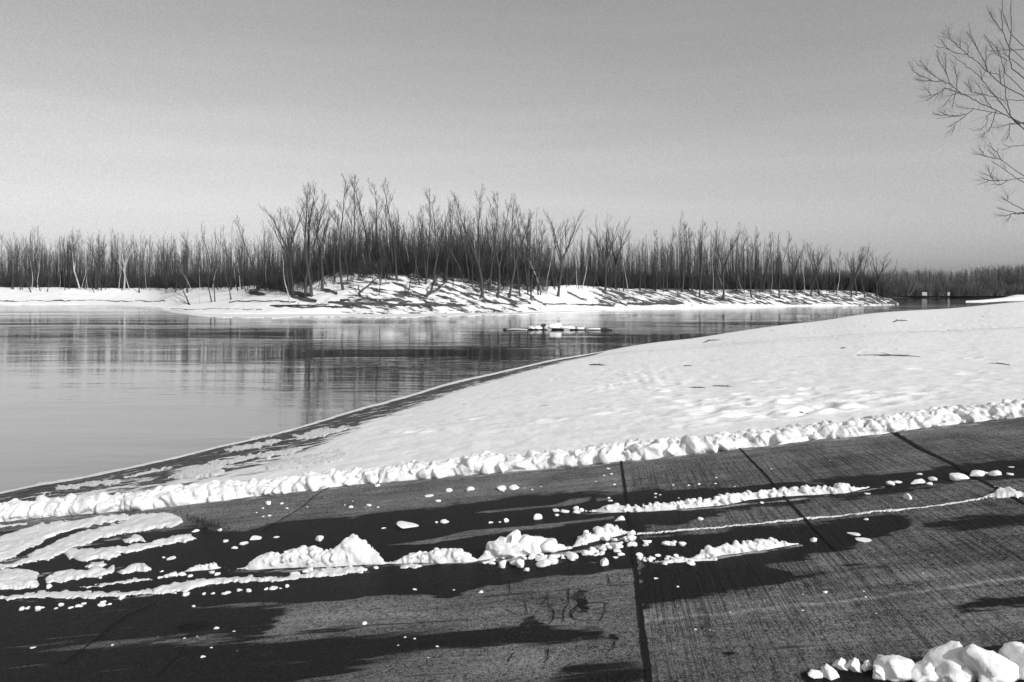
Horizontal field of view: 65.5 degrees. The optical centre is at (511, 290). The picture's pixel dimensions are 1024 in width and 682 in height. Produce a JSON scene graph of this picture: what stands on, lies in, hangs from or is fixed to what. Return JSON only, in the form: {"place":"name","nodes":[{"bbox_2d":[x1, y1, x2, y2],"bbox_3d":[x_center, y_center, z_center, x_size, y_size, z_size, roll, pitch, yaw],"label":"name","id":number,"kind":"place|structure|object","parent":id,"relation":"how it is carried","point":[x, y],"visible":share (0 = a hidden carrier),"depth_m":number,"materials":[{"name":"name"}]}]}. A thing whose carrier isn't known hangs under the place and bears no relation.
{"place":"outdoors","nodes":[
{"label":"outdoors","id":0,"kind":"place"},
{"bbox_2d":[0,271,898,313],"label":"river bank","id":1,"kind":"structure","parent":0,"point":[456,296],"depth_m":166.25,"materials":[{"name":"snow"}]},
{"bbox_2d":[8,235,26,286],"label":"bare tree","id":2,"kind":"object","parent":1,"relation":"on","point":[21,252],"visible":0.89,"depth_m":251.50,"materials":[{"name":"grey plant"}]},
{"bbox_2d":[59,231,81,285],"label":"bare tree","id":3,"kind":"object","parent":1,"relation":"on","point":[68,264],"visible":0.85,"depth_m":253.35,"materials":[{"name":"grey plant"}]},
{"bbox_2d":[66,229,83,289],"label":"bare tree","id":4,"kind":"object","parent":1,"relation":"on","point":[77,239],"visible":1,"depth_m":247.52,"materials":[{"name":"grey plant"}]},
{"bbox_2d":[85,233,106,288],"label":"bare tree","id":5,"kind":"object","parent":1,"relation":"on","point":[98,253],"visible":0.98,"depth_m":249.66,"materials":[{"name":"grey plant"}]},
{"bbox_2d":[116,235,138,290],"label":"bare tree","id":6,"kind":"object","parent":1,"relation":"on","point":[124,264],"visible":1,"depth_m":246.77,"materials":[{"name":"grey plant"}]},
{"bbox_2d":[157,236,175,288],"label":"bare tree","id":7,"kind":"object","parent":1,"relation":"on","point":[167,264],"visible":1,"depth_m":233.72,"materials":[{"name":"grey plant"}]},
{"bbox_2d":[235,215,256,286],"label":"bare tree","id":8,"kind":"object","parent":1,"relation":"on","point":[246,249],"visible":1,"depth_m":176.79,"materials":[{"name":"grey plant"}]},
{"bbox_2d":[261,198,305,289],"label":"bare tree","id":9,"kind":"object","parent":1,"relation":"on","point":[290,246],"visible":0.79,"depth_m":163.00,"materials":[{"name":"grey plant"}]},
{"bbox_2d":[277,207,298,295],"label":"bare tree","id":10,"kind":"object","parent":1,"relation":"on","point":[290,259],"visible":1,"depth_m":152.57,"materials":[{"name":"grey plant"}]},
{"bbox_2d":[268,267,324,296],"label":"brush pile","id":11,"kind":"object","parent":1,"relation":"on","point":[297,291],"visible":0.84,"depth_m":154.89,"materials":[{"name":"black plant"}]},
{"bbox_2d":[296,181,323,294],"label":"bare tree","id":12,"kind":"object","parent":1,"relation":"on","point":[308,271],"visible":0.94,"depth_m":151.16,"materials":[{"name":"grey plant"}]},
{"bbox_2d":[302,187,327,296],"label":"bare tree","id":13,"kind":"object","parent":1,"relation":"on","point":[309,263],"visible":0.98,"depth_m":150.67,"materials":[{"name":"grey plant"}]},
{"bbox_2d":[309,199,334,290],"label":"bare tree","id":14,"kind":"object","parent":1,"relation":"on","point":[320,247],"visible":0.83,"depth_m":152.90,"materials":[{"name":"grey plant"}]},
{"bbox_2d":[326,174,353,289],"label":"bare tree","id":15,"kind":"object","parent":1,"relation":"on","point":[340,271],"visible":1,"depth_m":149.34,"materials":[{"name":"grey plant"}]},
{"bbox_2d":[346,174,368,273],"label":"bare tree","id":16,"kind":"object","parent":1,"relation":"on","point":[354,206],"visible":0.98,"depth_m":157.70,"materials":[{"name":"grey plant"}]},
{"bbox_2d":[349,176,373,266],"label":"bare tree","id":17,"kind":"object","parent":1,"relation":"on","point":[362,217],"visible":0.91,"depth_m":159.06,"materials":[{"name":"grey plant"}]},
{"bbox_2d":[368,178,383,268],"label":"bare tree","id":18,"kind":"object","parent":1,"relation":"on","point":[376,217],"visible":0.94,"depth_m":158.77,"materials":[{"name":"grey plant"}]},
{"bbox_2d":[376,178,402,278],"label":"bare tree","id":19,"kind":"object","parent":1,"relation":"on","point":[394,242],"visible":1,"depth_m":154.68,"materials":[{"name":"grey plant"}]},
{"bbox_2d":[409,214,420,284],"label":"bare tree","id":20,"kind":"object","parent":1,"relation":"on","point":[412,237],"visible":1,"depth_m":152.59,"materials":[{"name":"grey plant"}]},
{"bbox_2d":[412,206,428,278],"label":"bare tree","id":21,"kind":"object","parent":1,"relation":"on","point":[418,241],"visible":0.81,"depth_m":156.25,"materials":[{"name":"grey plant"}]},
{"bbox_2d":[420,189,443,283],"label":"bare tree","id":22,"kind":"object","parent":1,"relation":"on","point":[429,200],"visible":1,"depth_m":151.97,"materials":[{"name":"grey plant"}]},
{"bbox_2d":[429,194,452,285],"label":"bare tree","id":23,"kind":"object","parent":1,"relation":"on","point":[442,237],"visible":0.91,"depth_m":153.41,"materials":[{"name":"grey plant"}]},
{"bbox_2d":[0,206,886,296],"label":"wood","id":24,"kind":"object","parent":1,"relation":"on","point":[348,243],"visible":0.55,"depth_m":224.04,"materials":[{"name":"plant"}]},
{"bbox_2d":[0,241,897,297],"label":"underbrush","id":25,"kind":"object","parent":1,"relation":"on","point":[455,271],"visible":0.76,"depth_m":191.65,"materials":[{"name":"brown wood"}]},
{"bbox_2d":[441,203,457,281],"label":"bare tree","id":26,"kind":"object","parent":1,"relation":"on","point":[450,230],"visible":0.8,"depth_m":156.53,"materials":[{"name":"grey plant"}]},
{"bbox_2d":[449,192,470,283],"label":"bare tree","id":27,"kind":"object","parent":1,"relation":"on","point":[459,224],"visible":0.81,"depth_m":157.33,"materials":[{"name":"grey plant"}]},
{"bbox_2d":[450,184,484,297],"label":"bare tree","id":28,"kind":"object","parent":1,"relation":"on","point":[478,264],"visible":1,"depth_m":150.74,"materials":[{"name":"grey plant"}]},
{"bbox_2d":[484,193,506,290],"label":"bare tree","id":29,"kind":"object","parent":1,"relation":"on","point":[489,288],"visible":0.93,"depth_m":155.40,"materials":[{"name":"grey plant"}]},
{"bbox_2d":[487,196,515,297],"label":"bare tree","id":30,"kind":"object","parent":1,"relation":"on","point":[499,264],"visible":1,"depth_m":152.82,"materials":[{"name":"grey plant"}]},
{"bbox_2d":[506,224,521,296],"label":"bare tree","id":31,"kind":"object","parent":1,"relation":"on","point":[512,257],"visible":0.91,"depth_m":156.68,"materials":[{"name":"grey plant"}]},
{"bbox_2d":[503,192,533,297],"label":"bare tree","id":32,"kind":"object","parent":1,"relation":"on","point":[514,268],"visible":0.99,"depth_m":154.51,"materials":[{"name":"grey plant"}]},
{"bbox_2d":[511,204,529,289],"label":"bare tree","id":33,"kind":"object","parent":1,"relation":"on","point":[518,231],"visible":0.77,"depth_m":161.70,"materials":[{"name":"grey plant"}]},
{"bbox_2d":[522,222,537,294],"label":"bare tree","id":34,"kind":"object","parent":1,"relation":"on","point":[527,258],"visible":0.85,"depth_m":159.12,"materials":[{"name":"grey plant"}]},
{"bbox_2d":[527,221,545,298],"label":"bare tree","id":35,"kind":"object","parent":1,"relation":"on","point":[534,266],"visible":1,"depth_m":157.75,"materials":[{"name":"grey plant"}]},
{"bbox_2d":[534,220,546,290],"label":"bare tree","id":36,"kind":"object","parent":1,"relation":"on","point":[540,262],"visible":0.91,"depth_m":165.19,"materials":[{"name":"grey plant"}]},
{"bbox_2d":[543,209,583,296],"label":"bare tree","id":37,"kind":"object","parent":1,"relation":"on","point":[561,258],"visible":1,"depth_m":164.63,"materials":[{"name":"grey plant"}]},
{"bbox_2d":[587,222,619,290],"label":"bare tree","id":38,"kind":"object","parent":1,"relation":"on","point":[606,267],"visible":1,"depth_m":182.26,"materials":[{"name":"grey plant"}]},
{"bbox_2d":[603,215,631,288],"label":"bare tree","id":39,"kind":"object","parent":1,"relation":"on","point":[615,259],"visible":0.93,"depth_m":186.43,"materials":[{"name":"grey plant"}]},
{"bbox_2d":[661,228,676,291],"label":"bare tree","id":40,"kind":"object","parent":1,"relation":"on","point":[668,259],"visible":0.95,"depth_m":194.15,"materials":[{"name":"grey plant"}]},
{"bbox_2d":[673,214,693,291],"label":"bare tree","id":41,"kind":"object","parent":1,"relation":"on","point":[683,264],"visible":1,"depth_m":195.44,"materials":[{"name":"grey plant"}]},
{"bbox_2d":[692,220,708,297],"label":"bare tree","id":42,"kind":"object","parent":1,"relation":"on","point":[701,246],"visible":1,"depth_m":192.27,"materials":[{"name":"grey plant"}]},
{"bbox_2d":[712,223,747,299],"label":"bare tree","id":43,"kind":"object","parent":1,"relation":"on","point":[723,271],"visible":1,"depth_m":194.79,"materials":[{"name":"grey plant"}]},
{"bbox_2d":[745,227,762,297],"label":"bare tree","id":44,"kind":"object","parent":1,"relation":"on","point":[750,267],"visible":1,"depth_m":202.02,"materials":[{"name":"grey plant"}]},
{"bbox_2d":[761,232,774,291],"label":"bare tree","id":45,"kind":"object","parent":1,"relation":"on","point":[768,261],"visible":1,"depth_m":208.03,"materials":[{"name":"grey plant"}]},
{"bbox_2d":[775,231,792,297],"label":"bare tree","id":46,"kind":"object","parent":1,"relation":"on","point":[789,239],"visible":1,"depth_m":207.41,"materials":[{"name":"grey plant"}]},
{"bbox_2d":[785,240,809,291],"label":"bare tree","id":47,"kind":"object","parent":1,"relation":"on","point":[792,258],"visible":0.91,"depth_m":214.91,"materials":[{"name":"grey plant"}]},
{"bbox_2d":[804,243,828,295],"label":"bare tree","id":48,"kind":"object","parent":1,"relation":"on","point":[817,264],"visible":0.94,"depth_m":215.84,"materials":[{"name":"grey plant"}]},
{"bbox_2d":[845,248,870,295],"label":"bare tree","id":49,"kind":"object","parent":1,"relation":"on","point":[855,267],"visible":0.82,"depth_m":223.16,"materials":[{"name":"grey plant"}]},
{"bbox_2d":[870,249,890,295],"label":"bare tree","id":50,"kind":"object","parent":1,"relation":"on","point":[883,268],"visible":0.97,"depth_m":227.78,"materials":[{"name":"grey plant"}]},
{"bbox_2d":[0,298,1023,491],"bbox_3d":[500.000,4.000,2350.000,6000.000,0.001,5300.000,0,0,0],"label":"river water","id":51,"kind":"structure","parent":0,"point":[86,390],"depth_m":44.32,"materials":[{"name":"black liquid"}]},
{"bbox_2d":[0,305,153,309],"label":"ice shelf","id":52,"kind":"object","parent":51,"relation":"on","point":[71,305],"visible":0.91,"depth_m":211.14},
{"bbox_2d":[0,351,603,493],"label":"shore ice","id":53,"kind":"structure","parent":51,"relation":"on","point":[156,461],"depth_m":21.83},
{"bbox_2d":[162,310,605,317],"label":"ice shelf","id":54,"kind":"object","parent":51,"relation":"on","point":[332,315],"visible":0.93,"depth_m":131.14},
{"bbox_2d":[503,323,612,329],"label":"river snag","id":55,"kind":"object","parent":51,"relation":"in","point":[557,326],"visible":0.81,"depth_m":80.77,"materials":[{"name":"white plant"}]},
{"bbox_2d":[0,302,1023,502],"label":"snowfield","id":56,"kind":"structure","parent":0,"point":[782,375],"depth_m":15.69,"materials":[{"name":"snow"}]},
{"bbox_2d":[55,480,111,489],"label":"snow patch","id":57,"kind":"object","parent":56,"relation":"on","point":[93,483],"visible":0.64,"depth_m":13.29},
{"bbox_2d":[124,466,171,477],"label":"snow patch","id":58,"kind":"object","parent":56,"relation":"on","point":[150,471],"visible":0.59,"depth_m":14.41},
{"bbox_2d":[168,464,226,478],"bbox_3d":[-5.060,2.941,12.821,0.977,0.658,4.214,0,0,-21],"label":"snow patch","id":59,"kind":"object","parent":56,"relation":"on","point":[204,470],"visible":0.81,"depth_m":12.24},
{"bbox_2d":[206,452,261,464],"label":"snow patch","id":60,"kind":"object","parent":56,"relation":"on","point":[238,459],"visible":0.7,"depth_m":13.92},
{"bbox_2d":[224,439,280,452],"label":"snow patch","id":61,"kind":"object","parent":56,"relation":"on","point":[259,444],"visible":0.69,"depth_m":17.55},
{"bbox_2d":[251,446,303,460],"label":"snow patch","id":62,"kind":"object","parent":56,"relation":"on","point":[266,455],"visible":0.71,"depth_m":13.83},
{"bbox_2d":[264,448,349,470],"bbox_3d":[-2.986,2.513,11.654,1.344,0.430,3.330,0,0,-13],"label":"snow patch","id":63,"kind":"object","parent":56,"relation":"on","point":[340,454],"visible":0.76,"depth_m":11.38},
{"bbox_2d":[292,425,348,439],"bbox_3d":[-4.245,3.302,18.046,1.453,0.724,5.338,0,0,-17],"label":"snow patch","id":64,"kind":"object","parent":56,"relation":"on","point":[318,432],"visible":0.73,"depth_m":17.60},
{"bbox_2d":[906,0,1023,224],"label":"tree","id":65,"kind":"object","parent":56,"relation":"on","point":[1017,122],"visible":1,"depth_m":29.98,"materials":[{"name":"black plant"}]},
{"bbox_2d":[0,0,1023,285],"label":"sky","id":66,"kind":"structure","parent":0,"point":[807,119],"materials":[{"name":"grey"}]},
{"bbox_2d":[887,294,1023,297],"bbox_3d":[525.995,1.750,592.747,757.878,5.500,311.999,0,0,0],"label":"bank","id":67,"kind":"structure","parent":0,"point":[895,296],"depth_m":445.54,"materials":[{"name":"snow"}]},
{"bbox_2d":[800,263,1023,295],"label":"wood","id":68,"kind":"object","parent":67,"relation":"on","point":[998,284],"visible":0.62,"depth_m":447.62,"materials":[{"name":"plant"}]},
{"bbox_2d":[966,295,1023,301],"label":"snow bar","id":69,"kind":"object","parent":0,"point":[1016,297],"visible":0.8,"depth_m":333.25,"materials":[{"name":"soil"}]},
{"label":"ground","id":70,"kind":"structure","parent":0,"visible":0},
{"bbox_2d":[0,417,1023,681],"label":"concrete ramp","id":71,"kind":"structure","parent":70,"relation":"on","point":[770,615],"depth_m":4.89,"materials":[{"name":"concrete"}]},
{"bbox_2d":[0,568,38,589],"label":"snow patch","id":72,"kind":"object","parent":71,"relation":"on","point":[17,579],"visible":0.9,"depth_m":6.01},
{"bbox_2d":[0,513,134,561],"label":"snow patch","id":73,"kind":"object","parent":71,"relation":"on","point":[14,544],"visible":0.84,"depth_m":7.59,"materials":[{"name":"snow"}]},
{"bbox_2d":[0,588,154,600],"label":"snow patch","id":74,"kind":"object","parent":71,"relation":"on","point":[67,594],"visible":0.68,"depth_m":5.55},
{"bbox_2d":[45,565,114,582],"bbox_3d":[-3.287,2.175,6.106,0.579,0.120,0.482,0,0,0],"label":"snow patch","id":75,"kind":"object","parent":71,"relation":"on","point":[70,574],"visible":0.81,"depth_m":6.01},
{"bbox_2d":[0,512,182,569],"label":"snow patch","id":76,"kind":"object","parent":71,"relation":"on","point":[137,522],"visible":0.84,"depth_m":7.28,"materials":[{"name":"snow"}]},
{"bbox_2d":[62,603,154,663],"bbox_3d":[-2.432,2.042,4.777,0.096,0.015,0.879,0,0,8],"label":"pavement joint","id":77,"kind":"object","parent":71,"relation":"on","point":[103,632],"visible":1,"depth_m":4.76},
{"bbox_2d":[83,578,151,587],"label":"snow patch","id":78,"kind":"object","parent":71,"relation":"on","point":[124,582],"visible":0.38,"depth_m":5.75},
{"bbox_2d":[64,534,196,561],"bbox_3d":[-3.237,2.186,6.686,1.142,0.178,0.653,0,0,-8],"label":"snow patch","id":79,"kind":"object","parent":71,"relation":"on","point":[89,554],"visible":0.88,"depth_m":6.66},
{"bbox_2d":[117,563,150,573],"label":"snow patch","id":80,"kind":"object","parent":71,"relation":"on","point":[139,567],"visible":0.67,"depth_m":6.00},
{"bbox_2d":[123,534,145,542],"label":"snow patch","id":81,"kind":"object","parent":71,"relation":"on","point":[134,537],"visible":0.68,"depth_m":6.94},
{"bbox_2d":[184,562,220,571],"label":"snow berm","id":82,"kind":"structure","parent":71,"relation":"on","point":[211,566],"depth_m":5.86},
{"bbox_2d":[180,511,235,533],"bbox_3d":[-2.840,2.120,7.330,0.216,0.153,1.266,0,0,-36],"label":"wet patch on concrete","id":83,"kind":"object","parent":71,"relation":"on","point":[204,522],"visible":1,"depth_m":7.28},
{"bbox_2d":[152,566,367,594],"bbox_3d":[-1.735,2.010,5.520,1.555,0.207,0.340,0,0,0],"label":"snow patch","id":84,"kind":"object","parent":71,"relation":"on","point":[186,586],"visible":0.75,"depth_m":5.47,"materials":[{"name":"snow"}]},
{"bbox_2d":[236,534,389,569],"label":"snow berm","id":85,"kind":"structure","parent":71,"relation":"on","point":[352,549],"depth_m":5.67,"materials":[{"name":"snow"}]},
{"bbox_2d":[397,521,418,528],"bbox_3d":[-0.853,1.917,6.513,0.205,0.029,0.182,5,2,19],"label":"snow chunk","id":86,"kind":"object","parent":71,"relation":"on","point":[403,524],"visible":0.97,"depth_m":6.49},
{"bbox_2d":[387,547,480,563],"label":"snow berm","id":87,"kind":"structure","parent":71,"relation":"on","point":[437,555],"depth_m":5.49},
{"bbox_2d":[477,529,571,560],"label":"snow berm","id":88,"kind":"structure","parent":71,"relation":"on","point":[513,544],"depth_m":5.45,"materials":[{"name":"snow"}]},
{"bbox_2d":[572,524,628,546],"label":"snow berm","id":89,"kind":"structure","parent":71,"relation":"on","point":[608,530],"depth_m":5.65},
{"bbox_2d":[620,461,652,681],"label":"pavement joint","id":90,"kind":"object","parent":71,"relation":"on","point":[645,650],"visible":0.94,"depth_m":4.32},
{"bbox_2d":[655,557,716,562],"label":"snow berm","id":91,"kind":"structure","parent":71,"relation":"on","point":[695,559],"depth_m":5.00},
{"bbox_2d":[585,483,868,512],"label":"snow berm","id":92,"kind":"structure","parent":71,"relation":"on","point":[732,498],"depth_m":6.26,"materials":[{"name":"snow"}]},
{"bbox_2d":[691,537,798,558],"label":"snow berm","id":93,"kind":"structure","parent":71,"relation":"on","point":[735,547],"depth_m":5.07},
{"bbox_2d":[739,448,836,548],"bbox_3d":[2.192,1.621,6.644,0.036,0.040,3.446,0,0,6],"label":"pavement joint","id":94,"kind":"object","parent":71,"relation":"on","point":[810,523],"visible":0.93,"depth_m":5.88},
{"bbox_2d":[636,497,982,534],"bbox_3d":[2.135,1.631,5.668,2.542,0.294,0.221,0,0,0],"label":"snow patch","id":95,"kind":"object","parent":71,"relation":"on","point":[816,517],"visible":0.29,"depth_m":5.64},
{"bbox_2d":[808,669,823,678],"bbox_3d":[1.296,1.635,3.403,0.081,0.029,0.057,6,-4,-14],"label":"snow chunk","id":96,"kind":"object","parent":71,"relation":"on","point":[813,673],"visible":1,"depth_m":3.38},
{"bbox_2d":[820,663,838,680],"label":"snow chunk","id":97,"kind":"object","parent":71,"relation":"on","point":[829,672],"visible":0.98,"depth_m":3.37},
{"bbox_2d":[832,658,847,670],"bbox_3d":[1.420,1.613,3.447,0.067,0.048,0.048,-3,0,20],"label":"snow chunk","id":98,"kind":"object","parent":71,"relation":"on","point":[840,663],"visible":0.98,"depth_m":3.44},
{"bbox_2d":[845,657,861,672],"bbox_3d":[1.466,1.604,3.421,0.066,0.056,0.059,-3,2,23],"label":"snow chunk","id":99,"kind":"object","parent":71,"relation":"on","point":[853,664],"visible":1,"depth_m":3.41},
{"bbox_2d":[860,660,872,671],"bbox_3d":[1.527,1.604,3.413,0.058,0.048,0.042,4,5,-1],"label":"snow chunk","id":100,"kind":"object","parent":71,"relation":"on","point":[867,665],"visible":0.98,"depth_m":3.40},
{"bbox_2d":[872,664,885,679],"bbox_3d":[1.548,1.597,3.342,0.086,0.050,0.066,-7,3,24],"label":"snow chunk","id":101,"kind":"object","parent":71,"relation":"on","point":[879,672],"visible":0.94,"depth_m":3.32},
{"bbox_2d":[835,549,932,647],"bbox_3d":[1.933,1.593,4.203,0.010,0.018,1.464,0,0,6],"label":"pavement joint","id":102,"kind":"object","parent":71,"relation":"on","point":[886,600],"visible":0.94,"depth_m":4.08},
{"bbox_2d":[873,654,914,681],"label":"snow chunk","id":103,"kind":"object","parent":71,"relation":"on","point":[897,668],"visible":0.88,"depth_m":3.31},
{"bbox_2d":[910,660,938,681],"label":"snow chunk","id":104,"kind":"object","parent":71,"relation":"on","point":[924,672],"visible":0.88,"depth_m":3.27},
{"bbox_2d":[921,640,964,681],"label":"snow chunk","id":105,"kind":"object","parent":71,"relation":"on","point":[944,659],"visible":0.73,"depth_m":3.28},
{"bbox_2d":[892,432,1023,503],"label":"pavement joint","id":106,"kind":"object","parent":71,"relation":"on","point":[936,455],"visible":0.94,"depth_m":6.90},
{"bbox_2d":[949,473,969,480],"bbox_3d":[3.514,1.466,6.269,0.128,0.050,0.132,-5,7,-12],"label":"snow chunk","id":107,"kind":"object","parent":71,"relation":"on","point":[957,476],"visible":1,"depth_m":6.24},
{"bbox_2d":[945,664,976,681],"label":"snow chunk","id":108,"kind":"object","parent":71,"relation":"on","point":[967,674],"visible":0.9,"depth_m":3.21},
{"bbox_2d":[958,643,1019,680],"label":"snow chunk","id":109,"kind":"object","parent":71,"relation":"on","point":[976,659],"visible":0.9,"depth_m":3.19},
{"bbox_2d":[978,672,1014,681],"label":"snow chunk","id":110,"kind":"object","parent":71,"relation":"on","point":[985,678],"visible":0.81,"depth_m":3.17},
{"bbox_2d":[982,486,1023,498],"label":"snow patch","id":111,"kind":"object","parent":71,"relation":"on","point":[1000,492],"visible":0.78,"depth_m":5.71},
{"bbox_2d":[998,641,1023,679],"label":"snow chunk","id":112,"kind":"object","parent":71,"relation":"on","point":[1013,651],"visible":0.66,"depth_m":3.25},
{"bbox_2d":[0,399,1023,521],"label":"snow ridge","id":113,"kind":"structure","parent":70,"relation":"on","point":[179,494],"depth_m":8.37,"materials":[{"name":"snow"}]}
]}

